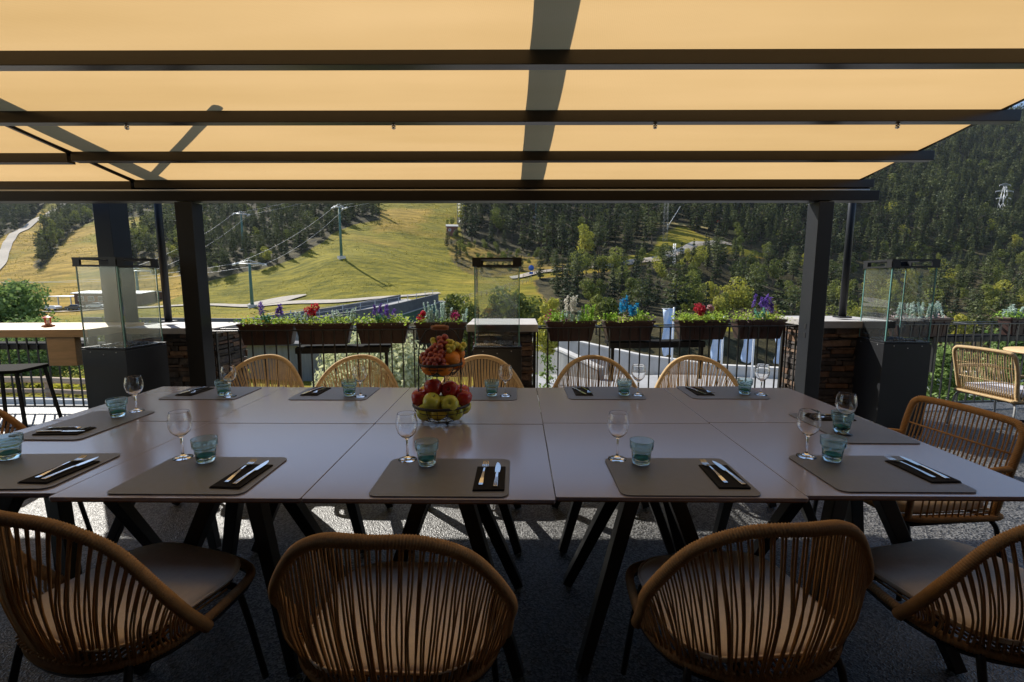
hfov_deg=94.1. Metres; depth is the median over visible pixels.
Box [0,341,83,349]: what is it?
rail shelf
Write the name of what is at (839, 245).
pine tree
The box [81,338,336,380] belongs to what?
concrete wall
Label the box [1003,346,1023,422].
side table
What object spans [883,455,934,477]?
fork
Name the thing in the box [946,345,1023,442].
woven armchair
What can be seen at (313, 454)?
dining table
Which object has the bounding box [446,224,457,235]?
shed
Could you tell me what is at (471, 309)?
leafy tree
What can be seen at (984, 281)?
conifer tree
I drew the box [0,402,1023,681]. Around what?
terrace floor
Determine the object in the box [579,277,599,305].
broadleaf tree
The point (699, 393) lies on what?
napkin
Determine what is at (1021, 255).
broadleaf tree
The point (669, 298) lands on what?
broadleaf tree
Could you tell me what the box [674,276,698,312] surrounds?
broadleaf tree
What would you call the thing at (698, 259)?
broadleaf tree
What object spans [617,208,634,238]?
pine tree
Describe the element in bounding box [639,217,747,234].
track
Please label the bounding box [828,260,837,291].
pine tree
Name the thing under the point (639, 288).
broadleaf tree
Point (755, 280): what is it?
broadleaf tree
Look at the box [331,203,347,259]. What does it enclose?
lift pylon
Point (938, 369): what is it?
cypress shrub
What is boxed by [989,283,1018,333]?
conifer tree
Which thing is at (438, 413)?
apple
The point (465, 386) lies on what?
red apple
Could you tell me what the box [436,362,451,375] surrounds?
orange
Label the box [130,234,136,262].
conifer tree
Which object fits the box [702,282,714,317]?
conifer tree
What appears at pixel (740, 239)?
broadleaf tree
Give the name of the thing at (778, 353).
banner flag
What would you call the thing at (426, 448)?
tumbler
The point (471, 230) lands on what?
conifer tree
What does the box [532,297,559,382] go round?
birch tree
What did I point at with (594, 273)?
conifer tree
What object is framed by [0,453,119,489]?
placemat
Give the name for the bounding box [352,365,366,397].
wine glass
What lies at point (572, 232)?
conifer tree
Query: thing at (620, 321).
planter box
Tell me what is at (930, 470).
knife
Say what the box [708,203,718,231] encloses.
conifer tree
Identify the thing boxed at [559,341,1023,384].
pale parapet
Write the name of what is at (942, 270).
pine tree
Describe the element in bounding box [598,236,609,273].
conifer tree
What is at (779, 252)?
conifer tree
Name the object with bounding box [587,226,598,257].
conifer tree
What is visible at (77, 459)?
fork
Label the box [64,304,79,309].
parked car
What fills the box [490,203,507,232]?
pine tree
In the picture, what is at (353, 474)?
dining table
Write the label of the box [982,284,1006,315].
broadleaf tree
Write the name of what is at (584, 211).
conifer tree
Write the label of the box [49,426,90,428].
fork
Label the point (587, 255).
broadleaf tree
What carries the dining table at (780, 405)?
on the terrace floor
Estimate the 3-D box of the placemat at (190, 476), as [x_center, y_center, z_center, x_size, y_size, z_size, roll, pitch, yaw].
[-1.096,0.474,1.700,0.455,0.003,0.325,0,7,1]
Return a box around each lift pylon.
[232,211,249,249]
[232,259,266,307]
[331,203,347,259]
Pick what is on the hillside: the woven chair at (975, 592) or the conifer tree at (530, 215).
the conifer tree at (530, 215)
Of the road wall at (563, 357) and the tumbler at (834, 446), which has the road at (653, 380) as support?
the road wall at (563, 357)
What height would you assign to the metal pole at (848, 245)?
1.850 m
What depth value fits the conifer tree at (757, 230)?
194.67 m
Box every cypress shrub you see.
[926,342,987,400]
[964,326,1023,399]
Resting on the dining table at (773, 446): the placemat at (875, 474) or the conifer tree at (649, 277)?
the placemat at (875, 474)
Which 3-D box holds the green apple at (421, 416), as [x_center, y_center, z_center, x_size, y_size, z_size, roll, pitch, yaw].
[-0.420,0.343,2.295,0.081,0.080,0.083,0,-25,1]
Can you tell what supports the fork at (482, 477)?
on the napkin at (489, 477)
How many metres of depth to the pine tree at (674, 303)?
77.07 m
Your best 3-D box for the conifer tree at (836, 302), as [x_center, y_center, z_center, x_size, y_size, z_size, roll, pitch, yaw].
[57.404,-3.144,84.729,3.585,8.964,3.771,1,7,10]
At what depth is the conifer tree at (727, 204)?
203.55 m
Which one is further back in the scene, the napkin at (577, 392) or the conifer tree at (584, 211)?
the conifer tree at (584, 211)
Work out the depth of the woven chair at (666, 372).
3.65 m
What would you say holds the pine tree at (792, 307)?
on the hillside
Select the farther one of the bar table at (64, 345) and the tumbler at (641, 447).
the bar table at (64, 345)
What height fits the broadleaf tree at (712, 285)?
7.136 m
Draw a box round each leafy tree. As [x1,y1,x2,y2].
[0,278,56,355]
[443,293,469,320]
[458,301,474,353]
[520,293,547,333]
[523,296,546,322]
[538,302,559,318]
[594,297,625,346]
[711,296,728,317]
[766,305,777,317]
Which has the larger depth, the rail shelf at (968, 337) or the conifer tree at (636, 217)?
the conifer tree at (636, 217)
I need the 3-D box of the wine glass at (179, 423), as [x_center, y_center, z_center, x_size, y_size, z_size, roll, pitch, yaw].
[-1.279,0.362,1.841,0.081,0.184,0.081,-2,8,-16]
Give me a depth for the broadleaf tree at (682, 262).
136.69 m
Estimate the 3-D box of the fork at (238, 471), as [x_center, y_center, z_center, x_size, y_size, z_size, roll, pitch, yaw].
[-0.968,0.460,1.703,0.024,0.008,0.195,0,7,-2]
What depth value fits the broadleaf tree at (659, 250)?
145.18 m
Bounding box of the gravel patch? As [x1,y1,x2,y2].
[248,294,305,304]
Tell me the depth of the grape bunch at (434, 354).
2.25 m
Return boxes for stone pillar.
[162,322,249,386]
[467,318,537,387]
[779,316,887,406]
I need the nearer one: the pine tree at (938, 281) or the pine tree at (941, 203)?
the pine tree at (938, 281)
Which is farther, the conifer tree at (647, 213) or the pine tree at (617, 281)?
the conifer tree at (647, 213)
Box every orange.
[421,367,436,374]
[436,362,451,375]
[445,351,459,364]
[452,358,464,369]
[454,349,464,357]
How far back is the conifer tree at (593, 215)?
167.76 m
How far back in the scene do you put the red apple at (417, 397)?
2.29 m
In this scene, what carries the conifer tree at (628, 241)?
on the hillside
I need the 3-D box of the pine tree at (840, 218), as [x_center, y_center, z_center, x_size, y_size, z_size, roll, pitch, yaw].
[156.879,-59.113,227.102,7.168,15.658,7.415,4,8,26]
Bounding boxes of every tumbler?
[0,432,23,460]
[105,397,127,417]
[190,434,217,463]
[214,379,230,395]
[341,379,356,395]
[414,437,438,466]
[484,379,498,395]
[617,378,631,395]
[630,436,653,465]
[737,377,753,394]
[820,434,847,462]
[831,409,854,432]
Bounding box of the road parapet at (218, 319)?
[161,315,346,321]
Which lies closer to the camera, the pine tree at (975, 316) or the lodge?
the pine tree at (975, 316)
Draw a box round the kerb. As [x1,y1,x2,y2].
[0,397,87,404]
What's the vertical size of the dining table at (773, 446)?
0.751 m
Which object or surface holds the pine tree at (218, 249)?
on the hillside
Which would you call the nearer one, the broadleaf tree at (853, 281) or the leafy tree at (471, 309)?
the leafy tree at (471, 309)
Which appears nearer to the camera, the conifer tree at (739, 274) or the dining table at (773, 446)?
the dining table at (773, 446)
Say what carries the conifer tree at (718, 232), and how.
on the hillside
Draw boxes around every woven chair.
[0,409,93,532]
[0,510,268,681]
[231,354,303,386]
[268,532,517,681]
[315,354,398,387]
[441,354,523,387]
[552,355,636,387]
[620,519,873,681]
[654,355,737,387]
[834,524,1023,681]
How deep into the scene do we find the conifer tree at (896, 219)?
221.99 m
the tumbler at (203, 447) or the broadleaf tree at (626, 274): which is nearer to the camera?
the tumbler at (203, 447)
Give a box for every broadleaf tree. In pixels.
[45,231,57,248]
[130,228,137,240]
[134,224,151,244]
[166,229,176,244]
[166,244,177,261]
[167,245,178,262]
[260,246,271,264]
[457,205,466,221]
[490,208,504,236]
[563,252,587,286]
[570,248,592,279]
[577,224,594,253]
[578,216,588,231]
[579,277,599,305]
[584,252,593,274]
[588,294,602,334]
[591,254,609,279]
[596,278,607,295]
[604,246,629,271]
[615,265,630,284]
[620,277,640,301]
[631,279,644,297]
[636,248,645,268]
[638,204,647,225]
[652,256,667,281]
[654,243,667,261]
[667,279,691,314]
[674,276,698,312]
[676,259,684,269]
[684,248,693,264]
[685,269,700,287]
[687,264,701,277]
[688,245,708,269]
[690,277,704,314]
[691,283,706,317]
[702,281,721,311]
[720,292,732,314]
[722,285,738,318]
[728,261,745,276]
[728,276,757,314]
[731,297,740,313]
[732,222,743,235]
[732,235,744,260]
[746,250,758,271]
[746,262,766,291]
[746,269,763,286]
[761,242,772,258]
[764,259,785,286]
[782,280,797,305]
[786,247,796,259]
[825,304,838,315]
[827,279,840,309]
[828,260,838,275]
[836,282,856,301]
[846,299,860,316]
[849,279,858,288]
[884,202,897,223]
[897,225,910,234]
[933,289,947,310]
[942,268,957,290]
[945,311,966,343]
[951,313,976,351]
[952,264,963,278]
[982,268,1005,284]
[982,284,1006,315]
[982,296,1004,318]
[984,218,997,231]
[990,279,1013,295]
[1011,234,1022,251]
[1013,287,1023,296]
[1015,252,1023,266]
[1016,294,1023,308]
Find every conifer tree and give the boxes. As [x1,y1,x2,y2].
[34,230,46,260]
[41,226,53,256]
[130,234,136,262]
[167,227,176,246]
[221,232,227,254]
[295,222,304,252]
[458,203,469,231]
[466,205,479,240]
[472,204,479,236]
[476,203,486,227]
[487,203,494,227]
[499,204,509,232]
[510,203,520,223]
[517,211,528,250]
[525,203,535,224]
[534,203,543,229]
[536,248,546,278]
[540,203,550,236]
[541,213,556,258]
[544,215,554,245]
[547,212,558,250]
[548,248,564,291]
[550,203,557,231]
[555,203,563,231]
[555,209,567,254]
[555,214,562,243]
[558,249,566,285]
[558,266,574,310]
[561,256,573,298]
[563,209,578,257]
[568,251,583,290]
[569,264,581,301]
[571,203,581,229]
[571,220,579,248]
[577,203,589,228]
[581,204,590,242]
[584,203,595,229]
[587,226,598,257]
[590,203,595,234]
[591,252,600,286]
[593,211,603,251]
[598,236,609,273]
[603,267,619,301]
[604,203,616,244]
[610,213,621,243]
[612,203,622,228]
[616,259,626,298]
[619,218,630,250]
[621,221,632,252]
[621,284,633,318]
[622,203,634,234]
[626,217,634,244]
[630,245,641,275]
[631,205,640,231]
[632,253,639,279]
[640,221,652,250]
[640,261,657,308]
[641,203,657,239]
[653,272,661,303]
[669,203,683,221]
[673,258,689,311]
[682,203,689,216]
[687,238,696,264]
[688,203,702,230]
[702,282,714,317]
[703,237,713,269]
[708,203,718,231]
[710,219,726,248]
[710,247,721,280]
[714,203,721,213]
[718,203,729,231]
[719,203,730,225]
[721,208,728,238]
[728,242,741,277]
[730,264,743,307]
[740,247,745,268]
[744,209,757,248]
[755,203,765,240]
[759,275,770,309]
[761,265,795,314]
[769,227,781,258]
[773,235,785,265]
[774,207,787,242]
[776,219,786,251]
[784,203,794,231]
[784,214,801,251]
[796,223,805,253]
[800,203,809,215]
[828,298,838,315]
[832,218,843,249]
[846,289,860,314]
[852,220,869,257]
[852,222,860,255]
[852,278,859,308]
[871,204,884,234]
[878,208,891,239]
[883,240,895,265]
[884,213,897,246]
[886,210,901,239]
[898,219,910,251]
[901,207,915,228]
[907,218,925,252]
[916,215,926,247]
[930,295,953,347]
[932,217,942,246]
[936,222,951,251]
[939,198,956,225]
[948,290,962,326]
[955,215,972,250]
[963,262,979,290]
[973,208,984,239]
[977,271,994,306]
[978,320,993,359]
[979,262,993,296]
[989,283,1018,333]
[1002,278,1022,312]
[1003,208,1016,238]
[1006,295,1015,312]
[1012,261,1023,292]
[1012,268,1023,295]
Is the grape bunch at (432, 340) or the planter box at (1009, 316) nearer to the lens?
the grape bunch at (432, 340)
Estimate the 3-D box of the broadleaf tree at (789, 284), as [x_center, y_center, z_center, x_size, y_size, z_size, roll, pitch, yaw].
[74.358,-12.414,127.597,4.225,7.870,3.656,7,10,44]
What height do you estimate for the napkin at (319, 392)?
0.006 m
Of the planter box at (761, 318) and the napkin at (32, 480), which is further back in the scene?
the planter box at (761, 318)
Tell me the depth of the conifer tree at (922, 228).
218.92 m
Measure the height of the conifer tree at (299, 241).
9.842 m
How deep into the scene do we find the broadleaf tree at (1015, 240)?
230.88 m
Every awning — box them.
[0,0,1023,180]
[0,126,133,182]
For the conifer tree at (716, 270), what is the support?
on the hillside
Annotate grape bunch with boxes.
[420,334,447,364]
[430,336,436,344]
[445,339,466,352]
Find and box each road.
[17,375,970,411]
[520,240,731,276]
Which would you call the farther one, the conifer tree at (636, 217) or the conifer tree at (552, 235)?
the conifer tree at (636, 217)
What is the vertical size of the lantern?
0.105 m
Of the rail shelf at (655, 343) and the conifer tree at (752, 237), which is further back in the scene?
the conifer tree at (752, 237)
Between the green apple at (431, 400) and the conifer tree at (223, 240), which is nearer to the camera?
the green apple at (431, 400)
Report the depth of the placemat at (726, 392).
2.89 m
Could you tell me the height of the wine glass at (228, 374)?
0.184 m
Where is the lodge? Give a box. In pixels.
[44,291,161,309]
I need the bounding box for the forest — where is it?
[0,103,1023,311]
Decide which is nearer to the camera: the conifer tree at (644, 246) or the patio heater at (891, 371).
the patio heater at (891, 371)
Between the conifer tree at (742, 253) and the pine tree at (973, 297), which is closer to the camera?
the pine tree at (973, 297)
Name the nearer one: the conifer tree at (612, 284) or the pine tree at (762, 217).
the conifer tree at (612, 284)
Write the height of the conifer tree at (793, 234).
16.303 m
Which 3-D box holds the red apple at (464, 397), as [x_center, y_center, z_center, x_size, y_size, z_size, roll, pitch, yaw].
[-0.238,0.273,2.331,0.085,0.088,0.086,24,-3,-25]
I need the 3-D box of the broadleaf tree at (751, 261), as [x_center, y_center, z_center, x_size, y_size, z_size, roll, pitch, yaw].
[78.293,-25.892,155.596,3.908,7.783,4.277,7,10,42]
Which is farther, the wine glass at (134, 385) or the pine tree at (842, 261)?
the pine tree at (842, 261)
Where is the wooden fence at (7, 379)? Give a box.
[0,376,86,396]
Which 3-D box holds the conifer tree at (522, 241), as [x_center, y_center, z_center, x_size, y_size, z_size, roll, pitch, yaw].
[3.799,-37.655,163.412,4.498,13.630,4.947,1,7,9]
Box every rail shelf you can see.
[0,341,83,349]
[295,344,390,385]
[605,339,705,380]
[929,333,1023,372]
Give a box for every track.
[0,205,61,268]
[43,292,438,311]
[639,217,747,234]
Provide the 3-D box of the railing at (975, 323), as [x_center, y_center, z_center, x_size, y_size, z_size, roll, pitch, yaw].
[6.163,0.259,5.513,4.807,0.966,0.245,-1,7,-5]
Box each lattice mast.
[662,203,668,241]
[672,244,675,268]
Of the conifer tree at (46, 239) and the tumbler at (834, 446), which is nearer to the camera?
the tumbler at (834, 446)
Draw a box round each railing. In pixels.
[0,337,87,406]
[212,326,470,387]
[533,323,798,394]
[927,321,1023,403]
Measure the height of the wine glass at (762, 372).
0.184 m
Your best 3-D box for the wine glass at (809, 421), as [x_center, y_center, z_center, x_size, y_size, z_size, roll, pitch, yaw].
[1.151,0.360,1.853,0.081,0.184,0.081,-2,8,-16]
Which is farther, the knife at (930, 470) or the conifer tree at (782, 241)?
the conifer tree at (782, 241)
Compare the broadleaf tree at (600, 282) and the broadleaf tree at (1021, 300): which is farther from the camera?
the broadleaf tree at (1021, 300)
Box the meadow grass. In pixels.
[0,203,488,320]
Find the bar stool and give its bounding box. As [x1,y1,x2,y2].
[0,363,62,432]
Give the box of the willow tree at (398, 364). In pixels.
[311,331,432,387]
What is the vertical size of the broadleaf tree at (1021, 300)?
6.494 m
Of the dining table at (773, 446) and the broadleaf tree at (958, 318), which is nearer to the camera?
the dining table at (773, 446)
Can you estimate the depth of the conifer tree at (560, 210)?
182.08 m
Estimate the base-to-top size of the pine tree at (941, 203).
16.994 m
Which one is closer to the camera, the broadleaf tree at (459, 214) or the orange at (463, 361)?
the orange at (463, 361)
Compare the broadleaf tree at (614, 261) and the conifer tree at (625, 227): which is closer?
the broadleaf tree at (614, 261)
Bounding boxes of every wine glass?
[124,375,144,412]
[167,409,193,460]
[220,365,236,397]
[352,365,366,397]
[396,411,416,462]
[499,364,511,396]
[607,410,628,461]
[632,364,645,395]
[754,363,769,395]
[796,408,821,459]
[834,392,857,435]
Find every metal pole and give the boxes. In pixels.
[153,203,177,322]
[832,203,855,317]
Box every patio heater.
[71,257,169,408]
[472,257,520,387]
[852,259,940,435]
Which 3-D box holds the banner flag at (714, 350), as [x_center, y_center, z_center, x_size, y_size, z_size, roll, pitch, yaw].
[10.787,0.667,25.163,0.710,3.982,0.247,0,7,1]
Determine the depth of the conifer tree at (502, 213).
183.76 m
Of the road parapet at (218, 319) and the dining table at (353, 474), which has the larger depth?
the road parapet at (218, 319)
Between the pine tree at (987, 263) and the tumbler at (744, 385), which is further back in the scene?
the pine tree at (987, 263)
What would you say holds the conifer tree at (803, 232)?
on the hillside
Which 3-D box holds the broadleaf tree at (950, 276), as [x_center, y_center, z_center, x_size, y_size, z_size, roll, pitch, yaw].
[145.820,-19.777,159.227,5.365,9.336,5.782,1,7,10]
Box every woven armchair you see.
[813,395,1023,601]
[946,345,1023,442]
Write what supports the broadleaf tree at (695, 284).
on the hillside
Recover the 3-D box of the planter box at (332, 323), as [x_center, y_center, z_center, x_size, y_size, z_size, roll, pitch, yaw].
[-1.858,-0.174,4.687,0.658,0.405,0.318,-1,7,-5]
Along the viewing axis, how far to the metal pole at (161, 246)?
4.86 m
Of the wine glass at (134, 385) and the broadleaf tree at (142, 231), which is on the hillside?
the broadleaf tree at (142, 231)
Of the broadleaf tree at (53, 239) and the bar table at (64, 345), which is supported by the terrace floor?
the bar table at (64, 345)
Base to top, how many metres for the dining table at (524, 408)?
0.751 m
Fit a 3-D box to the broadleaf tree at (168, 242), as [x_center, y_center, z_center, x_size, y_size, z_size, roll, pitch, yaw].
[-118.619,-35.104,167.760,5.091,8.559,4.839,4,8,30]
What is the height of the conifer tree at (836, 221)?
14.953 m
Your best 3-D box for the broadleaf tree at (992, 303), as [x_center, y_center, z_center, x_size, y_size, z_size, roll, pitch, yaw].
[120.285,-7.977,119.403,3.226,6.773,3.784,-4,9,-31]
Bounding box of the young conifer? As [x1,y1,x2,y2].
[538,353,556,405]
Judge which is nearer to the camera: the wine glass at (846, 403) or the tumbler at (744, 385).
the wine glass at (846, 403)
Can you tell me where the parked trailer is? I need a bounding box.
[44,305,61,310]
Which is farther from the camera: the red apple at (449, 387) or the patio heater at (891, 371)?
the patio heater at (891, 371)
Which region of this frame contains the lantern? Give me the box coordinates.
[41,316,55,326]
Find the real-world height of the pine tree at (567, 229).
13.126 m
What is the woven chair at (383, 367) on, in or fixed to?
on the terrace floor
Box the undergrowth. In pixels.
[0,372,85,393]
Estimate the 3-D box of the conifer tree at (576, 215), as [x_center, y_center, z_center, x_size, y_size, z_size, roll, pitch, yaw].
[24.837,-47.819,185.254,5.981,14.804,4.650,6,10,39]
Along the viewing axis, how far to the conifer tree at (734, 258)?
143.94 m
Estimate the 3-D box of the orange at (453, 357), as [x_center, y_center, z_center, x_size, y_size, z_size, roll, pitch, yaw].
[-0.292,0.084,2.285,0.087,0.085,0.087,0,7,1]
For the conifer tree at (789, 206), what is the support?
on the hillside
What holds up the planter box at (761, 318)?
on the railing at (781, 367)
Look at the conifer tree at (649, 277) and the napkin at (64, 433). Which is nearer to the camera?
the napkin at (64, 433)
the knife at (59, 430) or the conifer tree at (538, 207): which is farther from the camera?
the conifer tree at (538, 207)
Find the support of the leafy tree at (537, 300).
on the hillside
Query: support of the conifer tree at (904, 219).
on the hillside
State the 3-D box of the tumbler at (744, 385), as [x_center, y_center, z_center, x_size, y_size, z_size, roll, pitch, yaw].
[1.411,0.274,2.888,0.089,0.090,0.089,-1,7,-5]
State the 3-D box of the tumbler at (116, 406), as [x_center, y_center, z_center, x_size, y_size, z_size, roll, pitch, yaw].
[-1.997,0.336,2.411,0.089,0.090,0.089,-1,7,-5]
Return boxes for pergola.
[0,48,1023,399]
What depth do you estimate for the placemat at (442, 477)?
1.65 m
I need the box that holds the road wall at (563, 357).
[532,339,603,379]
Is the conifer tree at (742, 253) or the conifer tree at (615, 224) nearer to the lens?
the conifer tree at (742, 253)
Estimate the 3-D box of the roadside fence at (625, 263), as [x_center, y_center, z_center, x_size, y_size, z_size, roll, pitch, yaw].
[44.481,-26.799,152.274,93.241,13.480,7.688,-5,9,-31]
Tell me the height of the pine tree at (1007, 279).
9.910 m
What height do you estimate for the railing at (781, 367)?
0.966 m
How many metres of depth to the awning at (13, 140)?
3.89 m
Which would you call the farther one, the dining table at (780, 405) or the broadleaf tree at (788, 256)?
the broadleaf tree at (788, 256)
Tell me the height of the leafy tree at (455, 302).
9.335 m
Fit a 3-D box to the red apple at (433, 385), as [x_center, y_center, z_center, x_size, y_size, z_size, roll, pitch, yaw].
[-0.386,0.224,2.333,0.090,0.092,0.089,-3,-12,-22]
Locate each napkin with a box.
[18,460,99,483]
[32,427,96,434]
[175,387,213,395]
[209,464,272,488]
[300,387,330,395]
[472,466,505,490]
[572,387,592,395]
[685,387,714,395]
[698,465,750,488]
[821,415,856,420]
[885,460,961,482]
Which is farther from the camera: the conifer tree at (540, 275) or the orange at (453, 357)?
the conifer tree at (540, 275)
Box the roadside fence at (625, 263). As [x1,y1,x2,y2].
[523,242,730,275]
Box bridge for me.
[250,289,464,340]
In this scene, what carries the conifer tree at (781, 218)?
on the hillside
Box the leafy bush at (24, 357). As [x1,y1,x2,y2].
[0,315,83,384]
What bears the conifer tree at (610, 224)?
on the hillside
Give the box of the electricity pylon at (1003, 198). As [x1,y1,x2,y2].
[995,183,1013,215]
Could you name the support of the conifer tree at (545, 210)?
on the hillside
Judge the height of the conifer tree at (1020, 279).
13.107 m
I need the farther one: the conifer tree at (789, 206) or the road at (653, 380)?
the conifer tree at (789, 206)
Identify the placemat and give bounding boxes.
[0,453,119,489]
[23,411,154,439]
[107,457,286,494]
[159,387,261,399]
[289,387,379,399]
[369,458,509,496]
[469,387,516,399]
[564,387,645,399]
[605,458,760,496]
[676,386,769,398]
[789,413,919,443]
[789,455,976,492]
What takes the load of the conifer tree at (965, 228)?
on the hillside
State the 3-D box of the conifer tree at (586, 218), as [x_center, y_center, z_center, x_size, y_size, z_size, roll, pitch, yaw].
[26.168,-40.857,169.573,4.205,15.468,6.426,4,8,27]
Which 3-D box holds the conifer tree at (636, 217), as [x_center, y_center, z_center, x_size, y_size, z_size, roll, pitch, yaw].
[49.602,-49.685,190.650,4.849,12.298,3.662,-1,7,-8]
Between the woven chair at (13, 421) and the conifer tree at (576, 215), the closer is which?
the woven chair at (13, 421)
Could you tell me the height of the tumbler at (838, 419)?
0.090 m
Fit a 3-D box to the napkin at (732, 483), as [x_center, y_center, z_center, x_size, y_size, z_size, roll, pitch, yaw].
[0.741,0.474,1.671,0.105,0.006,0.200,0,7,3]
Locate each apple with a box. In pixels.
[411,388,426,405]
[416,404,430,420]
[423,392,440,408]
[424,378,441,394]
[430,406,446,420]
[441,381,458,395]
[441,395,458,412]
[447,405,462,419]
[455,388,471,405]
[458,384,469,391]
[463,403,470,413]
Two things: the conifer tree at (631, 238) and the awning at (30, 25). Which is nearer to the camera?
the awning at (30, 25)
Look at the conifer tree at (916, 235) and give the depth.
216.38 m
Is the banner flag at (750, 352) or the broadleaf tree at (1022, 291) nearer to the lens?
the banner flag at (750, 352)
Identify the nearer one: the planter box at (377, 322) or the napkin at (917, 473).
the napkin at (917, 473)
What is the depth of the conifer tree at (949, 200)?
253.03 m
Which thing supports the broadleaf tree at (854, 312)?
on the hillside
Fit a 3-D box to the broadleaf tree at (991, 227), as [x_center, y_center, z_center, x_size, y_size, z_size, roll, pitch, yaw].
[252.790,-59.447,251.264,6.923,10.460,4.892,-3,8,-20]
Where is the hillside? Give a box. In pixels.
[0,124,1023,397]
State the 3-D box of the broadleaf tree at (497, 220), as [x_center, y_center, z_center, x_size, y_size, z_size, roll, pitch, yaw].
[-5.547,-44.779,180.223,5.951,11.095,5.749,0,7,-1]
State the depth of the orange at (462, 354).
2.30 m
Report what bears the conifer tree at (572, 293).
on the hillside
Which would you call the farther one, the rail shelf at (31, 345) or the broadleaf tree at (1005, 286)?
the broadleaf tree at (1005, 286)
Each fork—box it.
[35,455,87,477]
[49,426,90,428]
[224,459,256,481]
[479,461,488,484]
[700,459,727,482]
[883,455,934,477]
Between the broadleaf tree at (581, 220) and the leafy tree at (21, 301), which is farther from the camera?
the broadleaf tree at (581, 220)
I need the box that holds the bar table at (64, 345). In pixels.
[0,323,82,365]
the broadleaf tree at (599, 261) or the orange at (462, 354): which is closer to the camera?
the orange at (462, 354)
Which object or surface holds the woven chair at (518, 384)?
on the terrace floor
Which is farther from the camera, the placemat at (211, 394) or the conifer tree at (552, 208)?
the conifer tree at (552, 208)
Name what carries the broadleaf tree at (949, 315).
on the hillside
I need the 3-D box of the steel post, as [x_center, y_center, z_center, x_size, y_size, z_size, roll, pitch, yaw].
[-4.181,-0.712,5.050,0.300,3.000,0.360,0,7,1]
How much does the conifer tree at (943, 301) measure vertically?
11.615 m
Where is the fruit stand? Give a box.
[412,322,469,424]
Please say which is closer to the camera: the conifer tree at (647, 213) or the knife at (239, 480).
the knife at (239, 480)
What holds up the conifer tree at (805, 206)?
on the hillside
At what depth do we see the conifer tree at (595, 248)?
160.19 m
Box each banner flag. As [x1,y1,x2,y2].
[662,307,674,378]
[711,316,724,385]
[741,339,754,387]
[773,333,785,363]
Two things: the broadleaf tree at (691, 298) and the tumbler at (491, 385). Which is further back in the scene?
the broadleaf tree at (691, 298)
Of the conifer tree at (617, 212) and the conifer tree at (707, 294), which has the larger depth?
the conifer tree at (617, 212)
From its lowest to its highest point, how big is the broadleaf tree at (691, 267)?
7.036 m
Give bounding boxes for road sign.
[528,265,533,273]
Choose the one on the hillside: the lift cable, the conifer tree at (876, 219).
the conifer tree at (876, 219)
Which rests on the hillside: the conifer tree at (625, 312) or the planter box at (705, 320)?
the conifer tree at (625, 312)
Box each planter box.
[229,301,299,344]
[286,303,357,344]
[348,303,413,343]
[414,300,467,342]
[543,295,598,341]
[599,295,655,340]
[669,303,731,339]
[727,294,792,338]
[930,301,953,336]
[990,304,1023,334]
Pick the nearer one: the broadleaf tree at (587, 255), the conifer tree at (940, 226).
the broadleaf tree at (587, 255)
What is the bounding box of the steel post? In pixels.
[92,203,132,264]
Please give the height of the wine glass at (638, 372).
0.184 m
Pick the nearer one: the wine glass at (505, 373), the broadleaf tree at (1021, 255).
the wine glass at (505, 373)
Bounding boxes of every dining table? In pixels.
[0,421,208,659]
[49,423,373,676]
[51,387,283,549]
[209,387,409,553]
[302,424,555,679]
[375,388,542,554]
[537,388,708,553]
[543,423,808,675]
[663,388,873,551]
[709,423,1023,674]
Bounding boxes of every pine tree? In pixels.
[152,233,167,252]
[211,238,226,268]
[476,203,488,222]
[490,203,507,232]
[505,210,517,242]
[513,203,527,223]
[516,203,530,218]
[533,217,549,255]
[554,215,570,239]
[565,247,576,280]
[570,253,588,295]
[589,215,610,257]
[592,221,603,253]
[608,268,622,298]
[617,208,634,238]
[622,203,636,214]
[629,279,654,316]
[635,267,646,283]
[644,211,659,243]
[659,264,693,330]
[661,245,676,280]
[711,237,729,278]
[731,257,752,289]
[745,267,768,314]
[754,203,771,239]
[761,245,776,277]
[777,289,800,315]
[787,245,802,279]
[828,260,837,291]
[831,223,844,259]
[832,233,844,264]
[834,203,847,232]
[838,252,854,272]
[913,199,931,221]
[934,193,952,220]
[934,272,949,306]
[937,258,955,286]
[939,278,956,300]
[961,289,982,314]
[961,299,996,354]
[964,288,984,306]
[965,309,986,345]
[979,256,998,275]
[998,269,1014,289]
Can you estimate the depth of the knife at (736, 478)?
1.67 m
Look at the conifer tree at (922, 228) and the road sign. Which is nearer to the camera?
the road sign
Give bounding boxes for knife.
[36,430,84,431]
[41,456,98,479]
[178,386,204,393]
[232,460,268,484]
[493,462,500,486]
[712,461,745,484]
[900,456,949,478]
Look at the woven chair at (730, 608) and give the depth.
1.25 m
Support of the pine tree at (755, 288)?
on the hillside
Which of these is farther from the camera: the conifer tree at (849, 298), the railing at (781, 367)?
the conifer tree at (849, 298)
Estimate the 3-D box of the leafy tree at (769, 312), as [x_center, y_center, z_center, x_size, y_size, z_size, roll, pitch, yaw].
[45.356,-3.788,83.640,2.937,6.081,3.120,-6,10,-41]
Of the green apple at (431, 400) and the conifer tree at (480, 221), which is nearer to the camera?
the green apple at (431, 400)
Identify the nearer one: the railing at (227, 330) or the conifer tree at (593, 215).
the railing at (227, 330)

